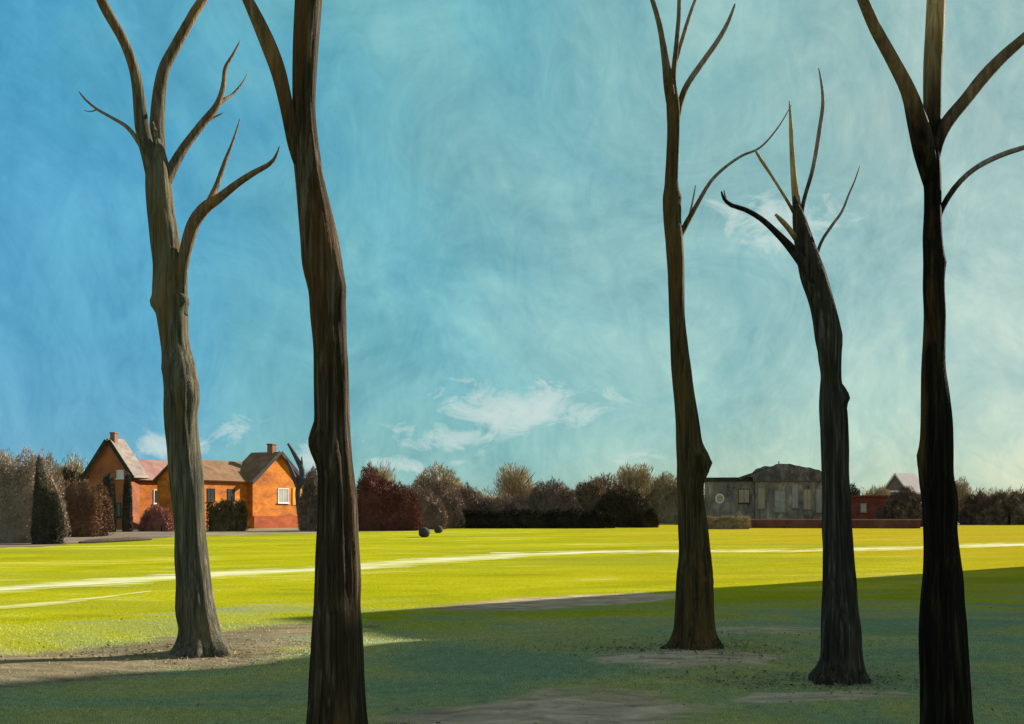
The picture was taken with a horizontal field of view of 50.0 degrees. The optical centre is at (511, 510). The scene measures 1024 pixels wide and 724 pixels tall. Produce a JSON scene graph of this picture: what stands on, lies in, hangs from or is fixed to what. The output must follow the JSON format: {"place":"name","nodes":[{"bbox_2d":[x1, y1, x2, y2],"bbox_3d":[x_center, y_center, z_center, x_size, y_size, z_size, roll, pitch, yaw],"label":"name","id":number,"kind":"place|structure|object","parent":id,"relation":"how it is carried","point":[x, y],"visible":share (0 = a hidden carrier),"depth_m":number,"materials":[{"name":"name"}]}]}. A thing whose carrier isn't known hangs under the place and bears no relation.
{"place":"outdoors","nodes":[
{"label":"outdoors","id":0,"kind":"place"},
{"bbox_2d":[0,591,150,609],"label":"side path","id":1,"kind":"structure","parent":0,"point":[32,604],"depth_m":22.61,"materials":[{"name":"beige gravel"}]},
{"bbox_2d":[0,530,173,547],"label":"bare soil","id":2,"kind":"structure","parent":0,"point":[121,534],"depth_m":76.56,"materials":[{"name":"beige soil"}]},
{"bbox_2d":[0,446,71,542],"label":"shrub","id":3,"kind":"object","parent":2,"relation":"on","point":[16,492],"visible":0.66,"depth_m":64.11,"materials":[{"name":"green plant"}]},
{"bbox_2d":[28,454,67,543],"bbox_3d":[-26.162,-0.633,62.017,2.033,5.298,1.728,0,0,0],"label":"conifer","id":4,"kind":"object","parent":2,"relation":"on","point":[48,518],"visible":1,"depth_m":61.52,"materials":[{"name":"green plant"}]},
{"bbox_2d":[54,465,85,484],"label":"shrub","id":5,"kind":"object","parent":2,"relation":"on","point":[68,474],"visible":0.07,"depth_m":83.75,"materials":[{"name":"green plant"}]},
{"bbox_2d":[58,478,114,536],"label":"shrub","id":6,"kind":"object","parent":2,"relation":"on","point":[87,507],"visible":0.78,"depth_m":78.58,"materials":[{"name":"brown plant"}]},
{"bbox_2d":[101,472,117,531],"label":"columnar evergreen","id":7,"kind":"object","parent":2,"relation":"on","point":[109,483],"visible":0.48,"depth_m":95.78,"materials":[{"name":"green plant"}]},
{"bbox_2d":[78,537,151,542],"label":"path","id":8,"kind":"structure","parent":2,"relation":"on","point":[106,540],"depth_m":65.55,"materials":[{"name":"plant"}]},
{"bbox_2d":[121,471,134,531],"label":"columnar evergreen","id":9,"kind":"object","parent":2,"relation":"on","point":[127,517],"visible":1,"depth_m":96.75,"materials":[{"name":"green plant"}]},
{"bbox_2d":[137,502,173,530],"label":"shrub","id":10,"kind":"object","parent":2,"relation":"on","point":[157,518],"visible":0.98,"depth_m":99.22,"materials":[{"name":"red plant"}]},
{"bbox_2d":[0,524,1023,723],"bbox_3d":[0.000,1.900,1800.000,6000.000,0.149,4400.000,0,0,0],"label":"ground","id":11,"kind":"structure","parent":0,"point":[579,590],"depth_m":18.34,"materials":[{"name":"green plant"}]},
{"bbox_2d":[0,447,33,474],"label":"tree","id":12,"kind":"object","parent":11,"relation":"on","point":[11,456],"visible":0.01,"depth_m":150.56,"materials":[{"name":"brown plant"}]},
{"bbox_2d":[53,450,87,485],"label":"tree","id":13,"kind":"object","parent":11,"relation":"on","point":[74,464],"visible":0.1,"depth_m":151.97,"materials":[{"name":"beige plant"}]},
{"bbox_2d":[79,0,279,657],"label":"bare tree","id":14,"kind":"object","parent":11,"relation":"on","point":[200,635],"visible":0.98,"depth_m":14.73,"materials":[{"name":"brown plant"}]},
{"bbox_2d":[242,0,367,723],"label":"bare tree","id":15,"kind":"object","parent":11,"relation":"on","point":[336,689],"visible":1,"depth_m":7.94,"materials":[{"name":"brown plant"}]},
{"bbox_2d":[419,527,429,536],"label":"boulder","id":16,"kind":"object","parent":11,"relation":"on","point":[424,531],"visible":0.99,"depth_m":77.47,"materials":[{"name":"grey stone"}]},
{"bbox_2d":[434,526,442,532],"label":"boulder","id":17,"kind":"object","parent":11,"relation":"on","point":[438,529],"visible":0.96,"depth_m":91.96,"materials":[{"name":"grey stone"}]},
{"bbox_2d":[0,604,1023,723],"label":"fallen leaves","id":18,"kind":"object","parent":11,"relation":"on","point":[717,680],"visible":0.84,"depth_m":13.99,"materials":[{"name":"plant"}]},
{"bbox_2d":[133,523,959,536],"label":"dry verge","id":19,"kind":"structure","parent":11,"relation":"on","point":[262,531],"depth_m":94.18,"materials":[{"name":"beige soil"}]},
{"bbox_2d":[81,432,167,528],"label":"house","id":20,"kind":"structure","parent":19,"relation":"on","point":[115,457],"depth_m":113.31,"materials":[{"name":"brown brick"}]},
{"bbox_2d":[115,503,120,517],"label":"window","id":21,"kind":"structure","parent":20,"relation":"in","point":[118,512],"depth_m":112.68,"materials":[{"name":"grey glass"}]},
{"bbox_2d":[117,470,123,478],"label":"window","id":22,"kind":"structure","parent":20,"relation":"in","point":[120,473],"depth_m":112.60,"materials":[{"name":"grey glass"}]},
{"bbox_2d":[153,489,156,503],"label":"window","id":23,"kind":"structure","parent":20,"relation":"in","point":[154,491],"depth_m":115.55,"materials":[{"name":"white paint"}]},
{"bbox_2d":[205,496,248,530],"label":"shrub","id":24,"kind":"object","parent":19,"relation":"on","point":[227,517],"visible":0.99,"depth_m":100.45,"materials":[{"name":"green plant"}]},
{"bbox_2d":[152,444,302,528],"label":"house","id":25,"kind":"structure","parent":19,"relation":"on","point":[261,485],"depth_m":115.99,"materials":[{"name":"orange brick"}]},
{"bbox_2d":[207,488,215,501],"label":"window","id":26,"kind":"structure","parent":25,"relation":"in","point":[210,491],"depth_m":109.96,"materials":[{"name":"grey glass"}]},
{"bbox_2d":[227,489,234,501],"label":"window","id":27,"kind":"structure","parent":25,"relation":"in","point":[230,492],"depth_m":112.57,"materials":[{"name":"grey glass"}]},
{"bbox_2d":[278,488,289,503],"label":"window","id":28,"kind":"structure","parent":25,"relation":"in","point":[283,493],"depth_m":119.42,"materials":[{"name":"white glass"}]},
{"bbox_2d":[286,443,316,524],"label":"bare tree","id":29,"kind":"object","parent":19,"relation":"on","point":[299,482],"visible":0.67,"depth_m":110.09,"materials":[{"name":"wood"}]},
{"bbox_2d":[296,466,317,530],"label":"shrub","id":30,"kind":"object","parent":19,"relation":"on","point":[306,519],"visible":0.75,"depth_m":102.83,"materials":[{"name":"brown plant"}]},
{"bbox_2d":[358,459,400,487],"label":"tree","id":31,"kind":"object","parent":19,"relation":"on","point":[387,476],"visible":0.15,"depth_m":149.63,"materials":[{"name":"beige plant"}]},
{"bbox_2d":[356,460,422,530],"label":"shrub","id":32,"kind":"object","parent":19,"relation":"on","point":[396,507],"visible":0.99,"depth_m":102.44,"materials":[{"name":"red plant"}]},
{"bbox_2d":[408,483,449,528],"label":"shrub","id":33,"kind":"object","parent":19,"relation":"on","point":[433,512],"visible":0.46,"depth_m":110.44,"materials":[{"name":"brown plant"}]},
{"bbox_2d":[410,461,464,492],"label":"tree","id":34,"kind":"object","parent":19,"relation":"on","point":[451,477],"visible":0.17,"depth_m":150.78,"materials":[{"name":"brown plant"}]},
{"bbox_2d":[412,472,466,527],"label":"shrub","id":35,"kind":"object","parent":19,"relation":"on","point":[453,504],"visible":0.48,"depth_m":116.33,"materials":[{"name":"brown plant"}]},
{"bbox_2d":[459,481,507,513],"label":"shrub","id":36,"kind":"object","parent":19,"relation":"on","point":[472,500],"visible":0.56,"depth_m":122.86,"materials":[{"name":"brown plant"}]},
{"bbox_2d":[493,461,537,501],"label":"tree","id":37,"kind":"object","parent":19,"relation":"on","point":[513,483],"visible":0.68,"depth_m":152.90,"materials":[{"name":"brown plant"}]},
{"bbox_2d":[496,492,538,511],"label":"shrub","id":38,"kind":"object","parent":19,"relation":"on","point":[511,502],"visible":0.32,"depth_m":124.81,"materials":[{"name":"brown plant"}]},
{"bbox_2d":[460,507,615,527],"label":"hedge","id":39,"kind":"object","parent":19,"relation":"on","point":[528,518],"visible":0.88,"depth_m":116.38,"materials":[{"name":"black plant"}]},
{"bbox_2d":[586,471,629,495],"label":"tree","id":40,"kind":"object","parent":19,"relation":"on","point":[604,482],"visible":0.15,"depth_m":149.91,"materials":[{"name":"brown plant"}]},
{"bbox_2d":[612,461,655,498],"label":"tree","id":41,"kind":"object","parent":19,"relation":"on","point":[638,479],"visible":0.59,"depth_m":155.18,"materials":[{"name":"brown plant"}]},
{"bbox_2d":[643,470,677,523],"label":"tree","id":42,"kind":"object","parent":19,"relation":"on","point":[661,498],"visible":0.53,"depth_m":157.66,"materials":[{"name":"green plant"}]},
{"bbox_2d":[356,484,1023,500],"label":"woodland","id":43,"kind":"object","parent":19,"relation":"on","point":[488,493],"depth_m":193.97,"materials":[{"name":"plant"}]},
{"bbox_2d":[704,461,821,519],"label":"hall","id":44,"kind":"structure","parent":19,"relation":"on","point":[783,491],"depth_m":151.53,"materials":[{"name":"grey stone"}]},
{"bbox_2d":[715,494,723,502],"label":"round window","id":45,"kind":"structure","parent":44,"relation":"in","point":[719,498],"depth_m":153.42,"materials":[{"name":"white glass"}]},
{"bbox_2d":[738,489,749,503],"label":"window","id":46,"kind":"structure","parent":44,"relation":"in","point":[743,494],"depth_m":152.74,"materials":[{"name":"beige glass"}]},
{"bbox_2d":[758,487,764,508],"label":"window","id":47,"kind":"structure","parent":44,"relation":"in","point":[761,490],"depth_m":151.78,"materials":[{"name":"beige glass"}]},
{"bbox_2d":[774,490,785,512],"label":"window","id":48,"kind":"structure","parent":44,"relation":"in","point":[779,495],"depth_m":151.30,"materials":[{"name":"grey glass"}]},
{"bbox_2d":[791,483,798,508],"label":"window","id":49,"kind":"structure","parent":44,"relation":"in","point":[794,485],"depth_m":150.89,"materials":[{"name":"grey glass"}]},
{"bbox_2d":[803,489,811,509],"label":"window","id":50,"kind":"structure","parent":44,"relation":"in","point":[807,493],"depth_m":150.56,"materials":[{"name":"beige glass"}]},
{"bbox_2d":[815,488,821,512],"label":"window","id":51,"kind":"structure","parent":44,"relation":"in","point":[818,490],"depth_m":150.27,"materials":[{"name":"grey glass"}]},
{"bbox_2d":[850,483,859,494],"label":"tree","id":52,"kind":"object","parent":19,"relation":"on","point":[854,490],"visible":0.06,"depth_m":149.25,"materials":[{"name":"green plant"}]},
{"bbox_2d":[851,495,894,518],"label":"shed","id":53,"kind":"structure","parent":19,"relation":"on","point":[866,507],"depth_m":138.02,"materials":[{"name":"red brick"}]},
{"bbox_2d":[860,503,866,512],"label":"window","id":54,"kind":"structure","parent":53,"relation":"in","point":[863,506],"depth_m":138.09,"materials":[{"name":"grey glass"}]},
{"bbox_2d":[877,508,883,518],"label":"door","id":55,"kind":"structure","parent":53,"relation":"in","point":[879,513],"depth_m":137.79,"materials":[{"name":"grey wood"}]},
{"bbox_2d":[864,485,890,494],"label":"tree","id":56,"kind":"object","parent":19,"relation":"on","point":[880,491],"visible":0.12,"depth_m":164.36,"materials":[{"name":"brown plant"}]},
{"bbox_2d":[881,485,922,526],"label":"shrub","id":57,"kind":"object","parent":19,"relation":"on","point":[903,504],"visible":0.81,"depth_m":126.61,"materials":[{"name":"green plant"}]},
{"bbox_2d":[885,473,920,496],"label":"house","id":58,"kind":"structure","parent":19,"relation":"on","point":[896,481],"depth_m":172.17,"materials":[{"name":"white paint"}]},
{"bbox_2d":[954,477,971,522],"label":"tree","id":59,"kind":"object","parent":19,"relation":"on","point":[962,488],"visible":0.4,"depth_m":164.46,"materials":[{"name":"brown plant"}]},
{"bbox_2d":[958,488,1023,524],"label":"hedge","id":60,"kind":"object","parent":19,"relation":"on","point":[980,508],"visible":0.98,"depth_m":144.44,"materials":[{"name":"green plant"}]},
{"bbox_2d":[986,488,1020,498],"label":"tree","id":61,"kind":"object","parent":19,"relation":"on","point":[1005,494],"visible":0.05,"depth_m":171.78,"materials":[{"name":"brown plant"}]},
{"bbox_2d":[525,476,584,513],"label":"shrub","id":62,"kind":"object","parent":11,"relation":"on","point":[547,497],"visible":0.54,"depth_m":126.23,"materials":[{"name":"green plant"}]},
{"bbox_2d":[575,477,607,514],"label":"shrub","id":63,"kind":"object","parent":11,"relation":"on","point":[588,494],"visible":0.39,"depth_m":128.35,"materials":[{"name":"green plant"}]},
{"bbox_2d":[593,482,648,526],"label":"shrub","id":64,"kind":"object","parent":11,"relation":"on","point":[623,505],"visible":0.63,"depth_m":124.21,"materials":[{"name":"green plant"}]},
{"bbox_2d":[633,507,659,527],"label":"shrub","id":65,"kind":"object","parent":11,"relation":"on","point":[644,518],"visible":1,"depth_m":121.22,"materials":[{"name":"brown plant"}]},
{"bbox_2d":[650,0,791,649],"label":"bare tree","id":66,"kind":"object","parent":11,"relation":"on","point":[694,623],"visible":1,"depth_m":15.25,"materials":[{"name":"brown plant"}]},
{"bbox_2d":[707,515,750,528],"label":"shrub","id":67,"kind":"object","parent":11,"relation":"on","point":[727,522],"visible":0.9,"depth_m":111.45,"materials":[{"name":"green plant"}]},
{"bbox_2d":[721,68,870,685],"bbox_3d":[3.187,-1.535,12.519,1.787,7.374,0.913,0,0,0],"label":"bare tree","id":68,"kind":"object","parent":11,"relation":"on","point":[841,660],"visible":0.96,"depth_m":12.34,"materials":[{"name":"brown plant"}]},
{"bbox_2d":[749,519,920,527],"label":"wall","id":69,"kind":"structure","parent":11,"relation":"on","point":[817,523],"depth_m":117.58,"materials":[{"name":"red brick"}]},
{"bbox_2d":[857,0,1023,723],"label":"bare tree","id":70,"kind":"object","parent":11,"relation":"on","point":[945,682],"visible":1,"depth_m":8.14,"materials":[{"name":"black plant"}]},
{"bbox_2d":[0,542,1023,594],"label":"path","id":71,"kind":"structure","parent":0,"point":[121,581],"depth_m":38.48,"materials":[{"name":"beige gravel"}]},
{"bbox_2d":[0,0,1023,495],"label":"sky","id":72,"kind":"structure","parent":0,"point":[494,170],"materials":[{"name":"blue"}]}
]}

